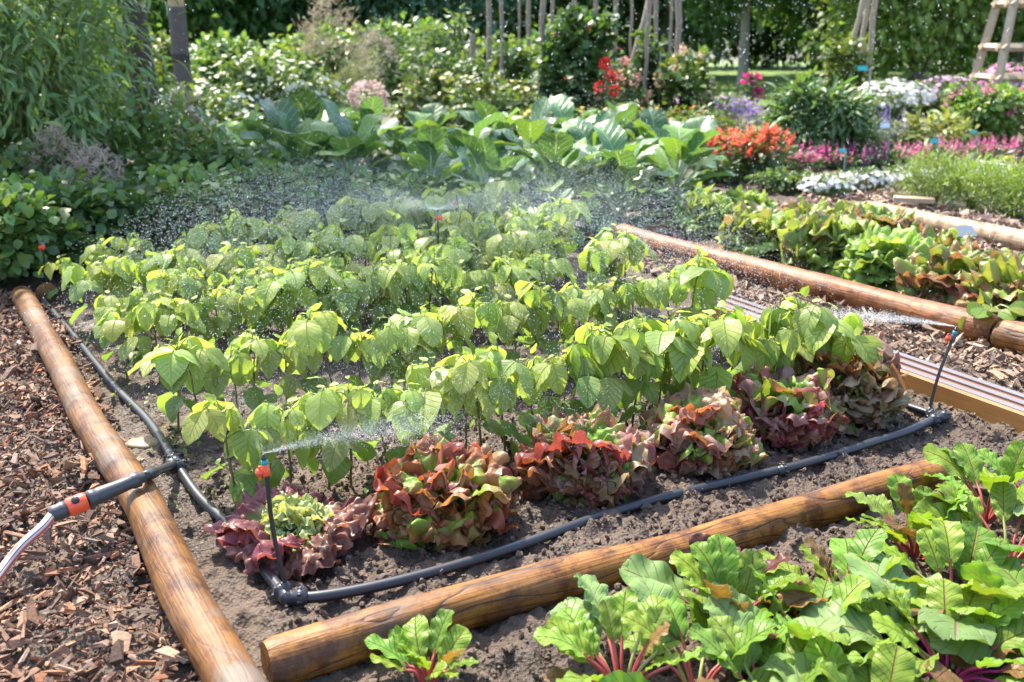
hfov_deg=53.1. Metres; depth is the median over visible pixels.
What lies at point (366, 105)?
cabbage plant
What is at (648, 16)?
garden stake
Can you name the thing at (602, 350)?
bean plant
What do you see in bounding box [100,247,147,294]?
bean plant
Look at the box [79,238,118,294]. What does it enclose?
bean plant
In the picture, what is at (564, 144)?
cabbage plant
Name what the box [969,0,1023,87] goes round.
wooden obelisk
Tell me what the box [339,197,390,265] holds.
bean plant
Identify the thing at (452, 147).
water spray
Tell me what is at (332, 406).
bean plant
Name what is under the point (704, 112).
flowering plant
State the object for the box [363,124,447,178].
cabbage plant
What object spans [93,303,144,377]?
bean plant
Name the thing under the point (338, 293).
bean plant
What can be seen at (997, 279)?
lettuce
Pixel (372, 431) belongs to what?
water spray
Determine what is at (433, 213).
water spray
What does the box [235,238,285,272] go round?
bean plant
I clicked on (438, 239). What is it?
water spray
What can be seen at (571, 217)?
bean plant
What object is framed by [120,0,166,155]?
tree
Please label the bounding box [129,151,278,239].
leafy mound
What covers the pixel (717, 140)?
flowering plant
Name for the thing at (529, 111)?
flowering plant
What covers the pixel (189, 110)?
feathery plant
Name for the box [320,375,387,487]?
bean plant
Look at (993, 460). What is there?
chard plant
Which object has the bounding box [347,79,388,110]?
round flower
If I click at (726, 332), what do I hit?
bean plant
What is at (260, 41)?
hedge
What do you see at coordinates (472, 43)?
garden stake
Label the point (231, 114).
flowering bush
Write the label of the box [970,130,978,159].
plant label
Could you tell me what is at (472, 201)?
bean plant
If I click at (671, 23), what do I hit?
garden stake
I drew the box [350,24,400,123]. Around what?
feathery plant
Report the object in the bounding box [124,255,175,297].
bean plant
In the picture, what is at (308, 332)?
bean plant
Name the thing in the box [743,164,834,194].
leafy plant
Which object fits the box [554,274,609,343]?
bean plant
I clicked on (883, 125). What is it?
plant label
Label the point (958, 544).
chard plant
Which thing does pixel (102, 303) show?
bean plant
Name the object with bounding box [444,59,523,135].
flowering plant
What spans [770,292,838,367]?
bean plant
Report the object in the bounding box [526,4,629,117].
flowering plant
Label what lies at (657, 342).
bean plant
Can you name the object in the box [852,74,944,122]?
flowering plant
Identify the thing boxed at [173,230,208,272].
bean plant
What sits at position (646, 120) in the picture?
water drops
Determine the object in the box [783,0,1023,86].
tree
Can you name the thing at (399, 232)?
bean plant
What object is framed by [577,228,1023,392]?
bark mulch
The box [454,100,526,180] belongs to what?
cabbage plant
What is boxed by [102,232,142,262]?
bean plant
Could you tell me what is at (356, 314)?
bean plant
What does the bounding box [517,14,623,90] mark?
sunlit shrub
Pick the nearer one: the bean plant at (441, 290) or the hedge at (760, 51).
the bean plant at (441, 290)
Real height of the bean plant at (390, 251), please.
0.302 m
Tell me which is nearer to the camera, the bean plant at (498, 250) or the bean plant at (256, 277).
the bean plant at (256, 277)
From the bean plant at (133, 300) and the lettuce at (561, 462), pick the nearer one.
the lettuce at (561, 462)
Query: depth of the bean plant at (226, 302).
3.09 m
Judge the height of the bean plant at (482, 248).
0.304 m
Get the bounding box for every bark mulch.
[0,285,200,681]
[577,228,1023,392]
[652,188,1023,253]
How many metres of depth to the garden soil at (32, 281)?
4.53 m
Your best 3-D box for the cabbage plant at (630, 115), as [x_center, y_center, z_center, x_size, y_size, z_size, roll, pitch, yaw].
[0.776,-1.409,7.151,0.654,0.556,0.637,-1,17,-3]
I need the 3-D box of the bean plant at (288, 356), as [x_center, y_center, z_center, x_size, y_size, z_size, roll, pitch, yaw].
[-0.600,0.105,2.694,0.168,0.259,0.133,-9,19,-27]
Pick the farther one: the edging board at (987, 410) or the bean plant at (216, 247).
the bean plant at (216, 247)
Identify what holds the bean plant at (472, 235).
on the garden soil at (32, 281)
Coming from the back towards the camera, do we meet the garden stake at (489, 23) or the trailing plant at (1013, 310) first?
the garden stake at (489, 23)
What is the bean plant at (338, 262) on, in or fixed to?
on the garden soil at (248, 612)
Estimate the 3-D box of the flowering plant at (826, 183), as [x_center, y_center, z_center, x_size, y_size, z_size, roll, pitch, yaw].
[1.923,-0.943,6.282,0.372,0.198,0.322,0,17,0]
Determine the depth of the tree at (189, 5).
17.37 m
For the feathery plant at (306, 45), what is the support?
on the ground at (386, 119)
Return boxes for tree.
[95,0,234,49]
[109,0,294,75]
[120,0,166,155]
[188,0,445,69]
[317,0,540,55]
[472,0,663,44]
[507,0,798,62]
[651,0,820,88]
[739,0,900,73]
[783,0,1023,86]
[925,10,1023,84]
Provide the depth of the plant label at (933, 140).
7.37 m
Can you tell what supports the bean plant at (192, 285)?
on the garden soil at (248, 612)
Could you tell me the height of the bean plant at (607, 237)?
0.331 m
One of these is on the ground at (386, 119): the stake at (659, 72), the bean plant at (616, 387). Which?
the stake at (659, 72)
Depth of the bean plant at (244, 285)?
3.36 m
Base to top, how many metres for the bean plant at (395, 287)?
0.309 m
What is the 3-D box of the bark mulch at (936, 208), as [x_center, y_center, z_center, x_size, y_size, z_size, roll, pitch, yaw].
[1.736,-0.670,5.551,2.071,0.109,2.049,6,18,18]
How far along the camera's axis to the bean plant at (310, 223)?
4.24 m
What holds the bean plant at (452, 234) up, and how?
on the garden soil at (32, 281)
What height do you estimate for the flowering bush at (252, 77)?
0.928 m
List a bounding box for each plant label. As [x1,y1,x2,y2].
[839,148,846,174]
[858,66,871,105]
[880,123,890,167]
[930,139,938,164]
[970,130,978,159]
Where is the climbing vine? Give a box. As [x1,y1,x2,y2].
[819,30,877,114]
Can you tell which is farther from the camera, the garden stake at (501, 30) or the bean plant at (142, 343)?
the garden stake at (501, 30)
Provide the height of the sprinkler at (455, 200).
0.324 m
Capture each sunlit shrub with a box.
[62,5,174,133]
[189,27,299,109]
[256,14,376,104]
[352,8,468,103]
[446,34,540,96]
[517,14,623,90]
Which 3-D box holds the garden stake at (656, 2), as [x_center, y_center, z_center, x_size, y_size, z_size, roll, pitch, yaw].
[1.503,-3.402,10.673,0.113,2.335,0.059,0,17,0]
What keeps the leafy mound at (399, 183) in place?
on the garden soil at (32, 281)
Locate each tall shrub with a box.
[0,0,204,176]
[1,0,151,169]
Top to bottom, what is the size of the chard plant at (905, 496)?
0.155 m
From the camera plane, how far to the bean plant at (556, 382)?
2.45 m
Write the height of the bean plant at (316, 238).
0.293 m
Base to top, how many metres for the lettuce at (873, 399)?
0.265 m
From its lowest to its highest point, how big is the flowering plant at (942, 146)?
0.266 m
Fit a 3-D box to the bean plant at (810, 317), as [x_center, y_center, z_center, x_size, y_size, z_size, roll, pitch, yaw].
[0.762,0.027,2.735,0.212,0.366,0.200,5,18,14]
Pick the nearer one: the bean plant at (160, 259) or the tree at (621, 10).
the bean plant at (160, 259)
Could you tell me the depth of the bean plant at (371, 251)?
3.87 m
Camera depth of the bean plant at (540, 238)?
3.82 m
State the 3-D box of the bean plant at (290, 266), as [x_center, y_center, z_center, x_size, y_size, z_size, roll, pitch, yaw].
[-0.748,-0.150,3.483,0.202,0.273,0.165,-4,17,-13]
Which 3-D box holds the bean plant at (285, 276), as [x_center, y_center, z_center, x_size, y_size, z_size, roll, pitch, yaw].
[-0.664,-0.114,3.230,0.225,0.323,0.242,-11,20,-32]
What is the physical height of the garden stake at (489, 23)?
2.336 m
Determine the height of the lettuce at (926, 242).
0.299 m
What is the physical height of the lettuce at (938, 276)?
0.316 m
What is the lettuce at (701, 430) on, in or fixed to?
on the garden soil at (248, 612)
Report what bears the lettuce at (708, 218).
on the garden soil at (32, 281)
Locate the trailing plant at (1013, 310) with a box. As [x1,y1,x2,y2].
[958,301,1023,335]
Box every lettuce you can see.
[204,481,376,579]
[367,433,521,552]
[509,403,656,507]
[638,382,768,478]
[665,181,738,240]
[715,201,795,259]
[726,184,777,208]
[731,365,850,452]
[777,196,847,218]
[777,208,877,274]
[793,331,910,436]
[831,222,932,291]
[833,200,884,211]
[845,202,922,233]
[885,232,950,283]
[893,240,989,305]
[911,223,979,250]
[949,251,1023,321]
[987,247,1020,255]
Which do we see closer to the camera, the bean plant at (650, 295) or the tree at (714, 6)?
the bean plant at (650, 295)
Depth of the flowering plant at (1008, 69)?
12.61 m
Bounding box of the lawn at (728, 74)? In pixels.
[102,61,1022,109]
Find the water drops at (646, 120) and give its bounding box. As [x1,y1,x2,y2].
[112,0,1023,290]
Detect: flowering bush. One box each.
[159,81,263,149]
[189,45,350,128]
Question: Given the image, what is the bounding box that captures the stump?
[35,282,59,303]
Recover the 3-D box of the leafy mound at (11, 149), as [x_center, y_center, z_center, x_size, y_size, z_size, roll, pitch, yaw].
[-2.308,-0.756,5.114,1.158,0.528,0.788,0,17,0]
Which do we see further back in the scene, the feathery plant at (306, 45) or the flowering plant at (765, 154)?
the feathery plant at (306, 45)
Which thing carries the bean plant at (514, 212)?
on the garden soil at (32, 281)
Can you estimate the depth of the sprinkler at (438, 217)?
3.79 m
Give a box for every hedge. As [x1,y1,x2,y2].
[113,17,261,70]
[189,17,375,64]
[360,2,538,61]
[508,2,736,67]
[673,0,824,67]
[756,12,959,68]
[892,29,1013,69]
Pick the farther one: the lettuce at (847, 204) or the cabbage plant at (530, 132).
the cabbage plant at (530, 132)
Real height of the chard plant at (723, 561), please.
0.152 m
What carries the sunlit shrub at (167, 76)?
on the ground at (386, 119)
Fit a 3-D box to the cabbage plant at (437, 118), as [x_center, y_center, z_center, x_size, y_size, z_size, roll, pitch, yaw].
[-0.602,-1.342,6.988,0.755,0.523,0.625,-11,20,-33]
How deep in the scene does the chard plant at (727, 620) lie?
1.61 m
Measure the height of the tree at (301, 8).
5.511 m
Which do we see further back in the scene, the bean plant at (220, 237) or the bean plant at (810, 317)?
the bean plant at (220, 237)
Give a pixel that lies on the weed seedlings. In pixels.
(217, 461)
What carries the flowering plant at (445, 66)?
on the ground at (386, 119)
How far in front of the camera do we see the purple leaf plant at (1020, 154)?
6.07 m
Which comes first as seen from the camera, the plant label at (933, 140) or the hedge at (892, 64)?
the plant label at (933, 140)
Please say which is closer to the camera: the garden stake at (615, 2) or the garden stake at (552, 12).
the garden stake at (615, 2)
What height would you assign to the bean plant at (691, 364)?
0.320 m
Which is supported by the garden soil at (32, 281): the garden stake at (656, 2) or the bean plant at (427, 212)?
the bean plant at (427, 212)
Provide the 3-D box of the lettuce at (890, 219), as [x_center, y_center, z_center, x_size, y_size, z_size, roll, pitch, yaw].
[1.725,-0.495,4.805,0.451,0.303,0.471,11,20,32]
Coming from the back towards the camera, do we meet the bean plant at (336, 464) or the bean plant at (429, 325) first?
the bean plant at (429, 325)
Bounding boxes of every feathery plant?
[15,120,95,183]
[55,136,143,185]
[155,80,211,149]
[291,0,368,106]
[326,56,390,110]
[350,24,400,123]
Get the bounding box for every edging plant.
[882,141,980,206]
[923,147,1023,213]
[965,154,1023,218]
[994,164,1023,220]
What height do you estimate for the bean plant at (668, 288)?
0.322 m
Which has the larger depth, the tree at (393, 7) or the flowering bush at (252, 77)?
the tree at (393, 7)
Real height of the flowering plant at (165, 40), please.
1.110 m
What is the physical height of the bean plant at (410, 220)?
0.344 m
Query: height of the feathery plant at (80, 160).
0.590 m
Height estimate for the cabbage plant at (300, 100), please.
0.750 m
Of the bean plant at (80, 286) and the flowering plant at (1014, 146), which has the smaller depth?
the bean plant at (80, 286)
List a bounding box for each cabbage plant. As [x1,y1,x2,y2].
[217,110,301,158]
[237,98,339,173]
[255,89,373,172]
[293,97,414,176]
[339,96,403,172]
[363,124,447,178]
[377,103,464,175]
[387,127,472,211]
[432,127,541,228]
[440,112,513,192]
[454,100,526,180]
[489,98,576,202]
[505,131,619,250]
[542,94,599,179]
[551,101,646,201]
[573,119,680,226]
[603,100,643,164]
[607,116,735,217]
[625,108,716,191]
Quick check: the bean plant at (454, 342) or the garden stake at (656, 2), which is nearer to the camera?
the bean plant at (454, 342)
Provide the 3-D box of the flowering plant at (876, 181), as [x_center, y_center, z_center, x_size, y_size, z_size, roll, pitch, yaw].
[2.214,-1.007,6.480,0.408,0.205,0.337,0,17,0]
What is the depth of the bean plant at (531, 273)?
3.48 m
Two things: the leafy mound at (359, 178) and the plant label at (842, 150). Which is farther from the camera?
the plant label at (842, 150)
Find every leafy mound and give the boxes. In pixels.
[0,134,144,188]
[0,181,73,283]
[1,165,152,271]
[35,168,217,257]
[44,94,258,192]
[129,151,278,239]
[156,138,305,205]
[208,157,347,240]
[261,160,396,236]
[324,172,444,234]
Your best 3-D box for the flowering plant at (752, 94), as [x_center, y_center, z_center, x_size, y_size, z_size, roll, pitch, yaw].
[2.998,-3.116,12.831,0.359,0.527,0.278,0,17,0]
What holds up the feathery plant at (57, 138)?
on the garden soil at (32, 281)
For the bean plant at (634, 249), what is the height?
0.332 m
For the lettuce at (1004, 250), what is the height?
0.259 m
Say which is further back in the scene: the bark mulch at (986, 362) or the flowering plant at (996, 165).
the flowering plant at (996, 165)
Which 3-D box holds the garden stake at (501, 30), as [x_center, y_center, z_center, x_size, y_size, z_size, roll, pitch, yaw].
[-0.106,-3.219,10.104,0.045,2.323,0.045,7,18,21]
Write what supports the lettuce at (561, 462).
on the garden soil at (248, 612)
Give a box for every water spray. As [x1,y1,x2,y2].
[18,147,837,434]
[33,166,780,398]
[113,325,702,488]
[171,73,751,282]
[237,387,480,453]
[272,179,609,263]
[709,304,955,355]
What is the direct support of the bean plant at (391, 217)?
on the garden soil at (32, 281)
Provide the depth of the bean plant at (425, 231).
3.95 m
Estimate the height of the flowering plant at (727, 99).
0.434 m
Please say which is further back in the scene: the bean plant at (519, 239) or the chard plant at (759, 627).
the bean plant at (519, 239)
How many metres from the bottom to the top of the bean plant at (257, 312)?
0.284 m
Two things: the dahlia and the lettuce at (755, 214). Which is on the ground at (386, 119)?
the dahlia
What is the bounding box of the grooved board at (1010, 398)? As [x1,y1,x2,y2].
[717,295,1023,411]
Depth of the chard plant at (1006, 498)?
2.02 m
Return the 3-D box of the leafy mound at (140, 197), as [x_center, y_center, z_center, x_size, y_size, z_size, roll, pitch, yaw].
[-1.817,-0.590,4.721,0.947,0.440,0.694,0,17,0]
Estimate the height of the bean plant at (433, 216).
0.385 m
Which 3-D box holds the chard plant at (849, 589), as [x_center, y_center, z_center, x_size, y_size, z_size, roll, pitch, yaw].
[0.458,0.463,1.666,0.304,0.155,0.292,-10,20,-30]
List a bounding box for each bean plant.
[38,254,78,302]
[61,255,113,326]
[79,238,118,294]
[83,255,131,298]
[93,290,128,349]
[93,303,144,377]
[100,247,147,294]
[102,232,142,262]
[119,291,205,380]
[122,233,164,278]
[122,286,169,338]
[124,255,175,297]
[127,327,214,432]
[134,263,197,343]
[141,239,206,309]
[148,292,199,344]
[156,337,229,422]
[160,256,203,301]
[161,256,208,335]
[171,295,227,349]
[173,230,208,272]
[181,393,267,496]
[187,218,222,279]
[189,270,227,315]
[191,282,246,347]
[203,337,257,409]
[204,238,255,276]
[206,214,247,253]
[209,250,243,279]
[209,268,243,334]
[212,329,286,410]
[214,275,270,354]
[220,209,261,251]
[224,402,300,503]
[225,268,277,333]
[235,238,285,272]
[236,216,280,256]
[236,263,278,330]
[242,266,318,335]
[243,273,292,333]
[244,384,319,488]
[256,334,308,409]
[257,220,299,244]
[259,225,322,307]
[267,244,305,268]
[268,257,305,318]
[269,202,311,239]
[273,255,343,321]
[277,302,346,393]
[280,204,325,257]
[287,317,365,386]
[289,376,388,489]
[297,222,346,265]
[302,250,343,277]
[302,261,360,337]
[307,218,363,262]
[307,228,353,261]
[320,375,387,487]
[323,270,367,336]
[326,190,371,240]
[327,328,400,396]
[332,257,372,303]
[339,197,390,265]
[344,266,400,333]
[345,231,384,296]
[350,380,403,463]
[353,257,408,319]
[358,258,404,308]
[359,202,402,225]
[365,317,437,387]
[368,314,443,390]
[370,188,414,260]
[370,226,401,252]
[372,238,417,303]
[372,254,407,307]
[376,210,421,259]
[377,254,440,321]
[379,380,448,458]
[383,304,462,384]
[386,191,433,226]
[395,244,452,316]
[401,224,436,249]
[401,242,436,301]
[404,246,467,311]
[404,356,470,441]
[413,185,446,237]
[413,191,463,249]
[413,216,480,252]
[421,305,474,360]
[422,181,471,224]
[427,237,480,303]
[429,259,485,305]
[431,204,484,255]
[431,381,511,449]
[432,229,478,289]
[435,346,520,446]
[436,286,501,355]
[458,215,488,255]
[460,181,487,214]
[461,245,494,290]
[469,187,506,221]
[469,262,515,301]
[469,331,535,450]
[474,201,507,254]
[480,246,520,294]
[483,257,527,333]
[484,172,535,218]
[486,223,537,301]
[492,251,536,304]
[496,290,544,362]
[500,204,532,262]
[504,201,541,264]
[509,343,560,436]
[511,254,561,308]
[514,280,571,366]
[518,219,556,291]
[523,248,573,300]
[526,281,588,348]
[531,205,575,259]
[531,347,603,413]
[535,193,590,272]
[535,216,566,281]
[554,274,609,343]
[559,279,618,346]
[563,322,638,415]
[578,237,622,289]
[579,227,656,291]
[583,223,640,286]
[584,314,655,416]
[585,276,644,331]
[595,311,686,426]
[614,275,660,320]
[618,351,699,423]
[638,307,708,395]
[641,266,703,322]
[655,248,730,320]
[670,315,752,386]
[678,245,733,317]
[678,300,770,396]
[717,305,779,375]
[731,311,819,376]
[759,286,840,370]
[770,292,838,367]
[796,302,883,374]
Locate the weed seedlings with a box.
[83,328,513,508]
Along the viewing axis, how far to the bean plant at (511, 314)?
2.94 m
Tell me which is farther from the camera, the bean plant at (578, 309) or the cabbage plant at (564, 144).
the cabbage plant at (564, 144)
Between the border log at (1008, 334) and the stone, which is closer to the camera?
the stone
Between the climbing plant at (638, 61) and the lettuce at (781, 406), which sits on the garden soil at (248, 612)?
the lettuce at (781, 406)
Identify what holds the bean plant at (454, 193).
on the garden soil at (32, 281)
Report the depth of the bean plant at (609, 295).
3.12 m
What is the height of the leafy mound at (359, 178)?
0.413 m
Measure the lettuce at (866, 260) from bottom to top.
0.308 m
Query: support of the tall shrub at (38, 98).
on the garden soil at (32, 281)
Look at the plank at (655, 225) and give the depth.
5.28 m
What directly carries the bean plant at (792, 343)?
on the garden soil at (248, 612)
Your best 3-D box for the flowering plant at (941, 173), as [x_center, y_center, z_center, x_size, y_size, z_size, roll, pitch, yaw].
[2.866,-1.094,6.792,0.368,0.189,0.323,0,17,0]
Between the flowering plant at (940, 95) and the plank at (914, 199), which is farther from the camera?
the flowering plant at (940, 95)
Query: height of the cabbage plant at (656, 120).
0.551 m
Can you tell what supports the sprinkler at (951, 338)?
attached to the irrigation pipe
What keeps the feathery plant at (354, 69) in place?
on the ground at (386, 119)
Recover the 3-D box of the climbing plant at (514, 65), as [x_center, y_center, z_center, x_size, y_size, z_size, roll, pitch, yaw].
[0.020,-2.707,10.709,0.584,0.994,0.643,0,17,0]
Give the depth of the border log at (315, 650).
1.81 m
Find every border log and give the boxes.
[11,286,265,681]
[260,460,958,681]
[612,224,1002,344]
[864,201,1023,250]
[990,320,1023,354]
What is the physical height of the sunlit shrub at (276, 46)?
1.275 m
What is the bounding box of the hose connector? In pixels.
[47,461,176,521]
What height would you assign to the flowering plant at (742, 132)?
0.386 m
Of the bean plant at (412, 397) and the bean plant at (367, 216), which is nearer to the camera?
the bean plant at (412, 397)
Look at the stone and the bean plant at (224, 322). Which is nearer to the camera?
the stone
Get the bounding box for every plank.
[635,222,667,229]
[893,195,934,203]
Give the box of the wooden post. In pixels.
[168,0,192,96]
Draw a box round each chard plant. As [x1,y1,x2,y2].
[364,609,478,681]
[533,572,726,681]
[598,576,810,681]
[619,534,809,639]
[689,533,794,618]
[689,596,871,681]
[697,564,897,661]
[749,528,962,653]
[764,635,947,681]
[797,552,1023,681]
[845,473,981,570]
[857,519,1023,645]
[913,481,1023,565]
[923,440,1023,523]
[925,556,1023,669]
[958,448,1023,493]
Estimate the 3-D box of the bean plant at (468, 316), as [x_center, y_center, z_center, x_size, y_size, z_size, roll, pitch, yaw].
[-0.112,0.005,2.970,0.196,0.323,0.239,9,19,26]
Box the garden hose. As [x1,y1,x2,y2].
[0,512,54,580]
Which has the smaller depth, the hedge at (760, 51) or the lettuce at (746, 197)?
the lettuce at (746, 197)
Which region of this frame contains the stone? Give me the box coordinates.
[125,436,158,449]
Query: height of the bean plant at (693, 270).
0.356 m
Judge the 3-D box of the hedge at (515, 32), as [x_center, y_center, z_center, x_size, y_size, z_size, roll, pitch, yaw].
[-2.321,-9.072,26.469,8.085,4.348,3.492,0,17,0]
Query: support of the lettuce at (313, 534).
on the garden soil at (248, 612)
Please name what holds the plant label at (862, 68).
on the ground at (386, 119)
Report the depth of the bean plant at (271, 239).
4.14 m
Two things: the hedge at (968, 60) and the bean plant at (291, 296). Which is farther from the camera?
the hedge at (968, 60)
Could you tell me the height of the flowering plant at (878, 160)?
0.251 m
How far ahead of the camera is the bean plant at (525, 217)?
4.08 m
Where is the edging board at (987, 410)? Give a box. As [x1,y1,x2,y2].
[709,307,1023,432]
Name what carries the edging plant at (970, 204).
on the garden soil at (32, 281)
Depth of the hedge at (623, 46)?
27.38 m
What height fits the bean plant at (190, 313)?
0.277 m
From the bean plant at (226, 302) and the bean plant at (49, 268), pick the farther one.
the bean plant at (49, 268)
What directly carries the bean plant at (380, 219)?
on the garden soil at (32, 281)
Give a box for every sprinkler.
[38,239,47,282]
[255,454,291,589]
[436,210,443,305]
[453,195,458,211]
[925,327,957,412]
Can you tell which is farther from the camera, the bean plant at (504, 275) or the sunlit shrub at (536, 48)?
the sunlit shrub at (536, 48)
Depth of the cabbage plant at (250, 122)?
6.32 m
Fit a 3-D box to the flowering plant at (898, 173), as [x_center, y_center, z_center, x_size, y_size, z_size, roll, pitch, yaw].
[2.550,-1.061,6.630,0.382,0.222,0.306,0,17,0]
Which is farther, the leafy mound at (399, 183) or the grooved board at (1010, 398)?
the leafy mound at (399, 183)
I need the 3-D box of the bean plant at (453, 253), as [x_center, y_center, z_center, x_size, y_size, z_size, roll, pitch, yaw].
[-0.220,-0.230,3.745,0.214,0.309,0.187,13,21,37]
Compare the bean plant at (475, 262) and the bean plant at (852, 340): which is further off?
the bean plant at (475, 262)
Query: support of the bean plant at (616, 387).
on the garden soil at (248, 612)
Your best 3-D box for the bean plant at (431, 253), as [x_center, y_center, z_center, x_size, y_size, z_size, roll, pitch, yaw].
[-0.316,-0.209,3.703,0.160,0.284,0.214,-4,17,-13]
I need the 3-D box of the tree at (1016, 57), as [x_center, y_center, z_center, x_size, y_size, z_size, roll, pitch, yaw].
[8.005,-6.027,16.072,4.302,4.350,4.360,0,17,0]
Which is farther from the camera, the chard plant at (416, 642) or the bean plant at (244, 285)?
the bean plant at (244, 285)
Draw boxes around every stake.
[468,33,475,72]
[486,0,492,103]
[499,0,503,83]
[518,0,520,53]
[526,0,530,45]
[539,0,545,55]
[550,0,554,30]
[594,0,597,13]
[611,0,617,87]
[623,0,652,99]
[629,0,633,58]
[643,0,651,107]
[654,0,658,41]
[658,50,660,103]
[669,0,673,50]
[674,0,681,96]
[951,226,976,237]
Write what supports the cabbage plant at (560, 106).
on the garden soil at (32, 281)
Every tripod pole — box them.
[843,0,866,73]
[859,0,870,63]
[865,0,877,95]
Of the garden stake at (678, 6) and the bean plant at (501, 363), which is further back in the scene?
the garden stake at (678, 6)
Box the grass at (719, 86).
[209,79,944,108]
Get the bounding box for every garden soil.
[0,151,1023,319]
[0,310,1023,681]
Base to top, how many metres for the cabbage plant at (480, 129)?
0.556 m
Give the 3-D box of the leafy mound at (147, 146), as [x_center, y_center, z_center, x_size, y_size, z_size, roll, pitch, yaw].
[-1.913,-0.977,5.543,1.188,0.696,0.888,0,17,0]
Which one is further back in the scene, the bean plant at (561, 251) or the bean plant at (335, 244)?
the bean plant at (561, 251)
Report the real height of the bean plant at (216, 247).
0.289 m
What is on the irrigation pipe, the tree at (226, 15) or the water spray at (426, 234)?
the water spray at (426, 234)
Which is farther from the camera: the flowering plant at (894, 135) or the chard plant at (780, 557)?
the flowering plant at (894, 135)
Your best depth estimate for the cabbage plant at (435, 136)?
5.31 m
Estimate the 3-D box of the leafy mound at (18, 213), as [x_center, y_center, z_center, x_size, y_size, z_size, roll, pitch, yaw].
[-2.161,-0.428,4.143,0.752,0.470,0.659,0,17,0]
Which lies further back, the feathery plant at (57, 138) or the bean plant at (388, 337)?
the feathery plant at (57, 138)
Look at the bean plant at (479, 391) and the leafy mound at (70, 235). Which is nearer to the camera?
the bean plant at (479, 391)
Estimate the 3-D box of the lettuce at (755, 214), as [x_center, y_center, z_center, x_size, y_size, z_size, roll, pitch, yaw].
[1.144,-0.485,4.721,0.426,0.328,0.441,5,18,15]
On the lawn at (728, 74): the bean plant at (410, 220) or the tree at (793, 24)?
the tree at (793, 24)
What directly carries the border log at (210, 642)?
on the garden soil at (248, 612)
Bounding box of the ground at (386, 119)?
[80,35,1023,314]
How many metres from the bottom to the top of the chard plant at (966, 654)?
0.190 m
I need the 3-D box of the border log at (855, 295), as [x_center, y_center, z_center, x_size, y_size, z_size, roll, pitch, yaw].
[1.050,-0.269,4.137,0.118,0.116,1.963,-11,20,-32]
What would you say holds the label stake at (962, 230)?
on the garden soil at (32, 281)
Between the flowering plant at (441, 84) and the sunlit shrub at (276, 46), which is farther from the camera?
the sunlit shrub at (276, 46)
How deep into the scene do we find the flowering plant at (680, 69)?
9.58 m
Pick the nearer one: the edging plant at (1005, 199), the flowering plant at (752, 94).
the edging plant at (1005, 199)
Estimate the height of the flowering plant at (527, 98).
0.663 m
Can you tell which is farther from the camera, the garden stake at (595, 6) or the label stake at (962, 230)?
the garden stake at (595, 6)
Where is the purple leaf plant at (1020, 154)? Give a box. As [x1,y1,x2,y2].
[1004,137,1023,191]
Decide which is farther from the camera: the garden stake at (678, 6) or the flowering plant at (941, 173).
the garden stake at (678, 6)
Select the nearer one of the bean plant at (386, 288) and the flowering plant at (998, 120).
the bean plant at (386, 288)
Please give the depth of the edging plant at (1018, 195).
5.47 m
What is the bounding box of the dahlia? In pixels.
[593,57,620,109]
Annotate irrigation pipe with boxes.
[39,297,950,608]
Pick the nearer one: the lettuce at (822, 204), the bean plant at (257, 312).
the bean plant at (257, 312)
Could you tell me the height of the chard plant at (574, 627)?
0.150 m
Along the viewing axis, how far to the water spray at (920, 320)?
2.78 m
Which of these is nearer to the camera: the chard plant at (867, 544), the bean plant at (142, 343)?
the chard plant at (867, 544)
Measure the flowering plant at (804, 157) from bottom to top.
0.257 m
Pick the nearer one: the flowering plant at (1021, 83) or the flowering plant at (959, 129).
the flowering plant at (959, 129)
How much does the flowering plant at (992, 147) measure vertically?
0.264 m
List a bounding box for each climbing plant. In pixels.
[398,2,484,83]
[487,34,536,93]
[628,26,676,116]
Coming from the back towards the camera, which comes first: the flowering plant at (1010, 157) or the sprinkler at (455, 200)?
the flowering plant at (1010, 157)
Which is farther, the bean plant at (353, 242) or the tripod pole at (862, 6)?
the tripod pole at (862, 6)
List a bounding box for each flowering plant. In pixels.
[152,23,207,107]
[384,58,462,127]
[401,42,505,123]
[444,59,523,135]
[482,74,549,136]
[497,95,602,135]
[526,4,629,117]
[580,96,676,125]
[584,56,654,126]
[648,43,720,121]
[665,100,741,147]
[674,92,770,120]
[685,128,762,184]
[699,92,771,134]
[712,123,777,175]
[735,121,799,176]
[737,71,765,113]
[749,69,896,162]
[776,140,830,171]
[796,171,857,197]
[814,139,873,169]
[832,165,893,192]
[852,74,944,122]
[856,136,919,167]
[859,105,926,150]
[879,161,932,190]
[891,107,995,152]
[900,73,986,121]
[915,133,974,162]
[919,163,971,184]
[929,78,1023,148]
[957,133,1018,160]
[965,158,1012,182]
[977,62,1023,90]
[995,151,1019,165]
[1002,71,1023,126]
[1002,133,1023,155]
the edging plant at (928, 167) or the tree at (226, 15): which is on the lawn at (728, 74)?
the tree at (226, 15)
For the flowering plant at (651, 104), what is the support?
on the garden soil at (32, 281)
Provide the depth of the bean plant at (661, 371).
2.55 m
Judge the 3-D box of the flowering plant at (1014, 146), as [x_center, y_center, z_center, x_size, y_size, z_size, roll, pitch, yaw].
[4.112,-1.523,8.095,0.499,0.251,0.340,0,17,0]
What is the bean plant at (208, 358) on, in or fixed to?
on the garden soil at (248, 612)
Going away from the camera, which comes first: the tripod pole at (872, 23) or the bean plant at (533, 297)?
the bean plant at (533, 297)
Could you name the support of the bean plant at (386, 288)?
on the garden soil at (248, 612)
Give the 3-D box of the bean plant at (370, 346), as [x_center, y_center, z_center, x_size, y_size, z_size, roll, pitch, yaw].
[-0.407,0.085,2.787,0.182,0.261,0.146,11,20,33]
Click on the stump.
(43, 289)

